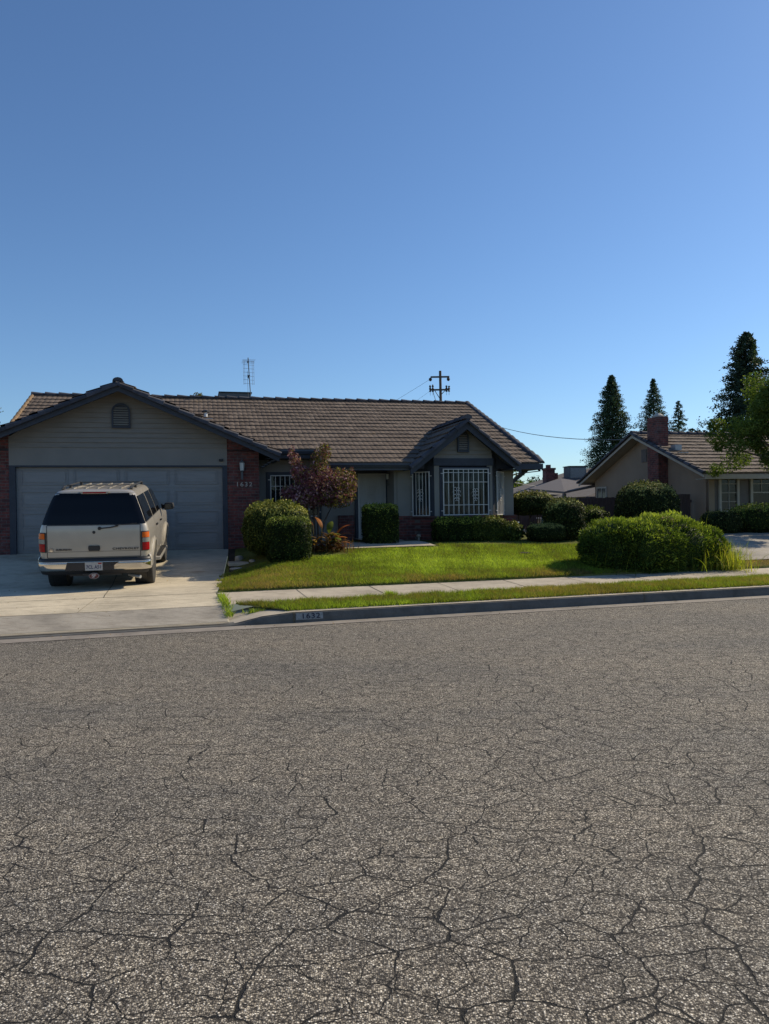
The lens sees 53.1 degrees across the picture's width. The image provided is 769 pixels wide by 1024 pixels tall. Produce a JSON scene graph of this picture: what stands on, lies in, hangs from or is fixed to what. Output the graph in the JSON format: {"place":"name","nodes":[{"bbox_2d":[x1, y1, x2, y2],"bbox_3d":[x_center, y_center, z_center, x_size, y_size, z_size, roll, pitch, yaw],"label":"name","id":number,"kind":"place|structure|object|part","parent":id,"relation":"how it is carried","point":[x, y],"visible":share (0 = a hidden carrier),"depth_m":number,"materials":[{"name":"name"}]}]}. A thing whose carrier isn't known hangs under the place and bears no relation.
{"place":"outdoors","nodes":[
{"label":"outdoors","id":0,"kind":"place"},
{"bbox_2d":[0,549,229,636],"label":"driveway","id":1,"kind":"structure","parent":0,"point":[189,568],"depth_m":13.78,"materials":[{"name":"concrete"}]},
{"bbox_2d":[38,481,173,585],"bbox_3d":[-5.650,0.317,16.033,2.376,1.932,5.029,-1,5,-12],"label":"parked suv","id":2,"kind":"object","parent":1,"relation":"on","point":[92,531],"visible":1,"depth_m":13.79,"materials":[{"name":"grey metal"}]},
{"bbox_3d":[-5.202,-0.061,13.815,1.761,0.568,0.223,-1,0,-12],"label":"rear window","id":3,"kind":"part","parent":2,"relation":"part of","materials":[{"name":"black glass"}]},
{"bbox_3d":[-4.531,-0.100,14.543,0.179,0.465,1.234,-1,5,-12],"label":"quarter window","id":4,"kind":"part","parent":2,"relation":"part of","materials":[{"name":"black glass"}]},
{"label":"door window","id":5,"kind":"part","parent":2,"relation":"part of","materials":[{"name":"black glass"}]},
{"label":"door window","id":6,"kind":"part","parent":2,"relation":"part of","materials":[{"name":"black glass"}]},
{"bbox_2d":[0,606,227,633],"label":"driveway patch","id":7,"kind":"object","parent":1,"relation":"on","point":[79,621],"visible":0.98,"depth_m":10.93,"materials":[{"name":"concrete"}]},
{"bbox_2d":[227,606,293,621],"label":"driveway wing","id":8,"kind":"structure","parent":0,"point":[238,616],"depth_m":11.39,"materials":[{"name":"grey concrete"}]},
{"bbox_2d":[241,607,266,613],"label":"weed tuft","id":9,"kind":"object","parent":8,"relation":"on","point":[252,610],"visible":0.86,"depth_m":11.46,"materials":[{"name":"green plant"}]},
{"bbox_2d":[319,538,433,547],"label":"entry path","id":10,"kind":"structure","parent":0,"point":[397,544],"depth_m":18.52,"materials":[{"name":"concrete"}]},
{"bbox_2d":[0,598,768,1023],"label":"road","id":11,"kind":"structure","parent":0,"point":[558,816],"depth_m":3.96,"materials":[{"name":"grey asphalt"}]},
{"bbox_2d":[0,595,768,643],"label":"gutter","id":12,"kind":"object","parent":11,"relation":"on","point":[328,622],"visible":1,"depth_m":11.24,"materials":[{"name":"concrete"}]},
{"bbox_2d":[8,541,762,638],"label":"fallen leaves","id":13,"kind":"object","parent":12,"relation":"on","point":[379,619],"visible":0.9,"depth_m":12.94,"materials":[{"name":"brown plant"}]},
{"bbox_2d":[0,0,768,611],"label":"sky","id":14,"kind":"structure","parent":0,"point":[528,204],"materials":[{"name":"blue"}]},
{"bbox_2d":[214,532,768,592],"bbox_3d":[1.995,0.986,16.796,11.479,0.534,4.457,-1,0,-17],"label":"lawn grass","id":15,"kind":"structure","parent":0,"point":[408,572],"depth_m":15.62,"materials":[{"name":"green plant"}]},
{"bbox_2d":[228,549,235,572],"bbox_3d":[1.779,0.971,20.824,12.451,0.452,5.986,-1,0,-18],"label":"soil bed","id":16,"kind":"object","parent":15,"relation":"on","point":[231,554],"visible":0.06,"depth_m":18.48,"materials":[{"name":"brown soil"}]},
{"bbox_2d":[228,561,248,565],"bbox_3d":[-3.245,1.145,17.072,0.440,0.075,0.600,-1,0,-14],"label":"stepping stone","id":17,"kind":"object","parent":16,"relation":"on","point":[234,563],"visible":0.76,"depth_m":16.80,"materials":[{"name":"concrete"}]},
{"bbox_2d":[235,556,242,560],"bbox_3d":[-3.326,1.081,17.618,0.168,0.168,0.205,-1,0,33],"label":"rock","id":18,"kind":"object","parent":16,"relation":"on","point":[238,558],"visible":0.58,"depth_m":17.54,"materials":[{"name":"grey stone"}]},
{"bbox_2d":[240,496,308,555],"bbox_3d":[-2.442,0.321,17.258,1.581,1.337,1.337,-1,0,-14],"label":"leafy shrub","id":19,"kind":"object","parent":16,"relation":"on","point":[258,515],"visible":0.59,"depth_m":16.82,"materials":[{"name":"green plant"}]},
{"bbox_2d":[279,442,357,544],"bbox_3d":[-1.602,-0.434,18.715,1.979,2.541,1.151,-1,0,-14],"label":"purple tree","id":20,"kind":"object","parent":16,"relation":"on","point":[315,481],"visible":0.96,"depth_m":18.52,"materials":[{"name":"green plant"}]},
{"bbox_2d":[311,517,359,553],"bbox_3d":[-1.264,0.515,17.579,1.331,0.815,1.433,-1,0,44],"label":"canna plant","id":21,"kind":"object","parent":16,"relation":"on","point":[339,544],"visible":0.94,"depth_m":17.46,"materials":[{"name":"green plant"}]},
{"bbox_2d":[430,515,483,541],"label":"hedge","id":22,"kind":"object","parent":16,"relation":"on","point":[453,528],"visible":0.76,"depth_m":19.49,"materials":[{"name":"green plant"}]},
{"bbox_2d":[472,514,506,540],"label":"hedge","id":23,"kind":"object","parent":16,"relation":"on","point":[491,528],"visible":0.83,"depth_m":19.59,"materials":[{"name":"green plant"}]},
{"bbox_2d":[513,489,552,535],"bbox_3d":[4.130,0.054,21.870,1.317,1.431,1.173,-1,0,-14],"label":"umbrella shrub","id":24,"kind":"object","parent":16,"relation":"on","point":[527,503],"visible":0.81,"depth_m":21.44,"materials":[{"name":"green plant"}]},
{"bbox_2d":[526,521,566,541],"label":"mounded shrub","id":25,"kind":"object","parent":16,"relation":"on","point":[545,532],"visible":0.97,"depth_m":19.61,"materials":[{"name":"green plant"}]},
{"bbox_2d":[541,496,587,539],"bbox_3d":[4.717,0.172,20.262,1.099,1.227,1.039,-1,0,-14],"label":"dark shrub","id":26,"kind":"object","parent":16,"relation":"on","point":[567,513],"visible":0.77,"depth_m":19.90,"materials":[{"name":"green plant"}]},
{"bbox_2d":[582,504,609,526],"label":"hedge","id":27,"kind":"object","parent":16,"relation":"on","point":[592,512],"visible":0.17,"depth_m":22.51,"materials":[{"name":"green plant"}]},
{"bbox_2d":[264,514,311,562],"bbox_3d":[-2.050,0.557,16.372,0.982,1.034,0.894,-1,0,-14],"label":"clipped hedge","id":28,"kind":"object","parent":15,"relation":"on","point":[290,538],"visible":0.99,"depth_m":16.01,"materials":[{"name":"green plant"}]},
{"bbox_2d":[361,502,399,543],"bbox_3d":[-0.107,0.298,18.922,0.882,1.117,0.751,-1,0,-14],"label":"block hedge","id":29,"kind":"object","parent":15,"relation":"on","point":[380,525],"visible":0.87,"depth_m":18.62,"materials":[{"name":"green plant"}]},
{"bbox_2d":[502,520,525,540],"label":"rose bush","id":30,"kind":"object","parent":15,"relation":"on","point":[514,531],"visible":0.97,"depth_m":19.66,"materials":[{"name":"green plant"}]},
{"bbox_2d":[614,479,680,518],"bbox_3d":[7.309,-0.126,21.462,1.736,1.607,1.552,-1,0,-14],"label":"dome shrub","id":31,"kind":"object","parent":15,"relation":"on","point":[634,500],"visible":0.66,"depth_m":20.95,"materials":[{"name":"green plant"}]},
{"bbox_2d":[564,509,766,576],"bbox_3d":[5.972,0.688,16.523,4.505,1.529,3.394,-1,0,-15],"label":"feathery bush","id":32,"kind":"object","parent":15,"relation":"on","point":[656,541],"visible":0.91,"depth_m":15.77,"materials":[{"name":"green plant"}]},
{"bbox_2d":[699,509,742,533],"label":"dark hedge","id":33,"kind":"object","parent":15,"relation":"on","point":[725,522],"visible":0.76,"depth_m":21.81,"materials":[{"name":"green plant"}]},
{"bbox_2d":[703,370,768,477],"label":"shade tree","id":34,"kind":"object","parent":15,"relation":"on","point":[752,430],"visible":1,"depth_m":23.14,"materials":[{"name":"green plant"}]},
{"bbox_2d":[715,558,768,566],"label":"dry grass","id":35,"kind":"structure","parent":15,"relation":"on","point":[755,562],"depth_m":16.82,"materials":[{"name":"plant"}]},
{"bbox_2d":[728,502,768,532],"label":"round hedge","id":36,"kind":"object","parent":15,"relation":"on","point":[755,517],"visible":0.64,"depth_m":22.05,"materials":[{"name":"green plant"}]},
{"bbox_2d":[219,568,768,604],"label":"sidewalk","id":37,"kind":"structure","parent":0,"point":[270,595],"depth_m":13.85,"materials":[{"name":"concrete"}]},
{"bbox_2d":[217,572,756,597],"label":"sidewalk joints","id":38,"kind":"object","parent":37,"relation":"on","point":[505,580],"visible":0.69,"depth_m":13.95,"materials":[{"name":"grey concrete"}]},
{"bbox_2d":[217,592,236,617],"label":"weed tuft","id":39,"kind":"object","parent":38,"relation":"on","point":[226,604],"visible":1,"depth_m":11.69,"materials":[{"name":"green plant"}]},
{"bbox_2d":[382,589,399,594],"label":"weed tuft","id":40,"kind":"object","parent":38,"relation":"on","point":[392,593],"visible":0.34,"depth_m":12.64,"materials":[{"name":"green plant"}]},
{"bbox_2d":[235,572,768,610],"bbox_3d":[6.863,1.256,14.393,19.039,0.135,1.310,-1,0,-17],"label":"verge grass","id":41,"kind":"structure","parent":0,"point":[533,591],"depth_m":12.72,"materials":[{"name":"green plant"}]},
{"bbox_2d":[723,532,768,559],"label":"neighbour driveway","id":42,"kind":"structure","parent":0,"point":[761,545],"depth_m":19.89,"materials":[{"name":"concrete"}]},
{"label":"terrain","id":43,"kind":"structure","parent":0,"visible":0},
{"bbox_2d":[0,377,544,554],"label":"house","id":44,"kind":"structure","parent":43,"relation":"on","point":[211,468],"depth_m":19.81,"materials":[{"name":"tile"}]},
{"bbox_2d":[16,467,222,553],"bbox_3d":[-6.525,-0.067,19.207,4.880,2.120,0.080,-1,0,-14],"label":"garage door","id":45,"kind":"structure","parent":44,"relation":"in","point":[195,521],"depth_m":19.42,"materials":[{"name":"paint"}]},
{"bbox_2d":[218,391,251,396],"bbox_3d":[-4.910,-3.477,25.272,1.060,0.810,0.860,-1,0,-14],"label":"rooftop cooler","id":46,"kind":"object","parent":44,"relation":"on","point":[235,394],"visible":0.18,"depth_m":24.88,"materials":[{"name":"grey metal"}]},
{"bbox_2d":[242,358,253,396],"bbox_3d":[-4.363,-4.149,24.739,0.410,1.622,0.600,-1,0,-14],"label":"tv antenna","id":47,"kind":"object","parent":44,"relation":"on","point":[248,376],"visible":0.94,"depth_m":24.73,"materials":[{"name":"grey metal"}]},
{"bbox_2d":[267,473,320,519],"bbox_3d":[-2.405,-0.421,20.570,1.420,1.260,0.111,-1,0,-14],"label":"window","id":48,"kind":"structure","parent":44,"relation":"in","point":[269,475],"depth_m":20.42,"materials":[{"name":"white glass"}]},
{"bbox_2d":[354,471,386,538],"bbox_3d":[-0.356,-0.192,21.061,0.910,1.860,0.150,-1,0,-14],"label":"front door","id":49,"kind":"structure","parent":44,"relation":"in","point":[371,487],"depth_m":21.05,"materials":[{"name":"white wood"}]},
{"bbox_2d":[410,471,431,515],"bbox_3d":[1.007,-0.477,20.364,0.646,1.170,0.195,-1,0,34],"label":"window","id":50,"kind":"structure","parent":44,"relation":"in","point":[422,498],"depth_m":20.41,"materials":[{"name":"white glass"}]},
{"bbox_2d":[439,467,490,515],"bbox_3d":[2.123,-0.533,20.385,1.400,1.320,0.273,-1,0,-14],"label":"window","id":51,"kind":"structure","parent":44,"relation":"in","point":[473,478],"depth_m":20.39,"materials":[{"name":"white glass"}]},
{"bbox_2d":[495,471,504,514],"bbox_3d":[3.073,-0.508,20.900,0.195,1.170,0.646,-1,0,29],"label":"window","id":52,"kind":"structure","parent":44,"relation":"in","point":[498,492],"depth_m":20.97,"materials":[{"name":"white glass"}]},
{"bbox_2d":[429,371,449,400],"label":"utility pole","id":53,"kind":"object","parent":43,"relation":"on","point":[440,389],"visible":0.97,"depth_m":59.93,"materials":[{"name":"brown wood"}]},
{"bbox_2d":[502,427,621,439],"bbox_3d":[7.267,-5.768,45.287,0.029,5.830,29.931,-1,0,-11],"label":"overhead wire","id":54,"kind":"object","parent":53,"relation":"attached to","point":[570,438],"visible":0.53,"depth_m":36.46,"materials":[{"name":"grey metal"}]},
{"bbox_2d":[513,471,536,487],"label":"distant tree","id":55,"kind":"object","parent":43,"relation":"on","point":[515,484],"visible":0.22,"depth_m":59.38,"materials":[{"name":"green plant"}]},
{"bbox_2d":[525,475,542,483],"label":"distant tree","id":56,"kind":"object","parent":43,"relation":"on","point":[532,477],"visible":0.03,"depth_m":66.11,"materials":[{"name":"green plant"}]},
{"bbox_2d":[513,465,590,496],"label":"distant house","id":57,"kind":"structure","parent":43,"relation":"on","point":[549,474],"depth_m":50.85,"materials":[{"name":"grey"}]},
{"bbox_2d":[563,466,586,477],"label":"distant cooler","id":58,"kind":"object","parent":57,"relation":"on","point":[574,471],"visible":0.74,"depth_m":49.71,"materials":[{"name":"grey metal"}]},
{"bbox_2d":[514,497,616,529],"bbox_3d":[5.582,0.226,30.974,8.420,1.600,0.154,-1,0,-14],"label":"wooden fence","id":59,"kind":"object","parent":43,"relation":"on","point":[607,503],"visible":0.12,"depth_m":31.64,"materials":[{"name":"brown wood"}]},
{"bbox_2d":[554,487,594,497],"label":"distant garage","id":60,"kind":"structure","parent":43,"relation":"on","point":[587,493],"depth_m":42.67,"materials":[{"name":"beige paint"}]},
{"bbox_2d":[580,375,634,467],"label":"conifer tree","id":61,"kind":"object","parent":43,"relation":"on","point":[611,422],"visible":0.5,"depth_m":69.51,"materials":[{"name":"green plant"}]},
{"bbox_2d":[529,413,768,520],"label":"neighbour house","id":62,"kind":"structure","parent":43,"relation":"on","point":[679,461],"depth_m":28.52,"materials":[{"name":"beige paint"}]},
{"bbox_2d":[596,487,606,497],"bbox_3d":[9.380,-0.584,33.241,0.040,1.000,0.840,-1,0,-14],"label":"window","id":63,"kind":"structure","parent":62,"relation":"in","point":[601,492],"depth_m":33.24,"materials":[{"name":"grey"}]},
{"bbox_2d":[718,479,739,511],"bbox_3d":[11.796,-0.672,26.743,0.810,1.380,0.570,-1,0,-14],"label":"window","id":64,"kind":"structure","parent":62,"relation":"in","point":[723,493],"depth_m":26.56,"materials":[{"name":"grey glass"}]},
{"bbox_2d":[749,479,768,504],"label":"window","id":65,"kind":"structure","parent":62,"relation":"in","point":[755,489],"depth_m":26.91,"materials":[{"name":"grey glass"}]},
{"bbox_2d":[764,481,768,504],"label":"window","id":66,"kind":"structure","parent":62,"relation":"in","point":[766,495],"depth_m":27.47,"materials":[{"name":"grey glass"}]},
{"bbox_2d":[631,378,678,431],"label":"conifer tree","id":67,"kind":"object","parent":43,"relation":"on","point":[652,402],"visible":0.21,"depth_m":69.75,"materials":[{"name":"green plant"}]},
{"bbox_2d":[669,401,688,431],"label":"conifer tree","id":68,"kind":"object","parent":43,"relation":"on","point":[680,417],"visible":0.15,"depth_m":69.82,"materials":[{"name":"green plant"}]},
{"bbox_2d":[674,494,691,517],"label":"wooden gate","id":69,"kind":"structure","parent":43,"relation":"on","point":[685,501],"depth_m":27.08,"materials":[{"name":"brown wood"}]},
{"bbox_2d":[688,428,700,431],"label":"distant tree","id":70,"kind":"object","parent":43,"relation":"on","point":[692,429],"visible":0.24,"depth_m":44.94,"materials":[{"name":"green plant"}]},
{"bbox_2d":[696,331,768,431],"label":"redwood tree","id":71,"kind":"object","parent":43,"relation":"on","point":[748,361],"visible":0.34,"depth_m":45.11,"materials":[{"name":"green plant"}]},
{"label":"ground","id":72,"kind":"structure","parent":0,"visible":0},
{"bbox_2d":[0,586,768,639],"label":"kerb","id":73,"kind":"structure","parent":72,"relation":"on","point":[363,613],"depth_m":11.97,"materials":[{"name":"concrete"}]},
{"bbox_2d":[296,612,322,619],"bbox_3d":[-1.089,1.514,11.213,0.400,0.095,0.017,-1,0,-17],"label":"kerb number","id":74,"kind":"object","parent":73,"relation":"attached to","point":[312,615],"visible":1,"depth_m":11.21,"materials":[{"name":"white paint"}]},
{"bbox_2d":[234,585,768,622],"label":"kerb top","id":75,"kind":"structure","parent":73,"relation":"on","point":[486,601],"depth_m":12.10,"materials":[{"name":"concrete"}]}
]}

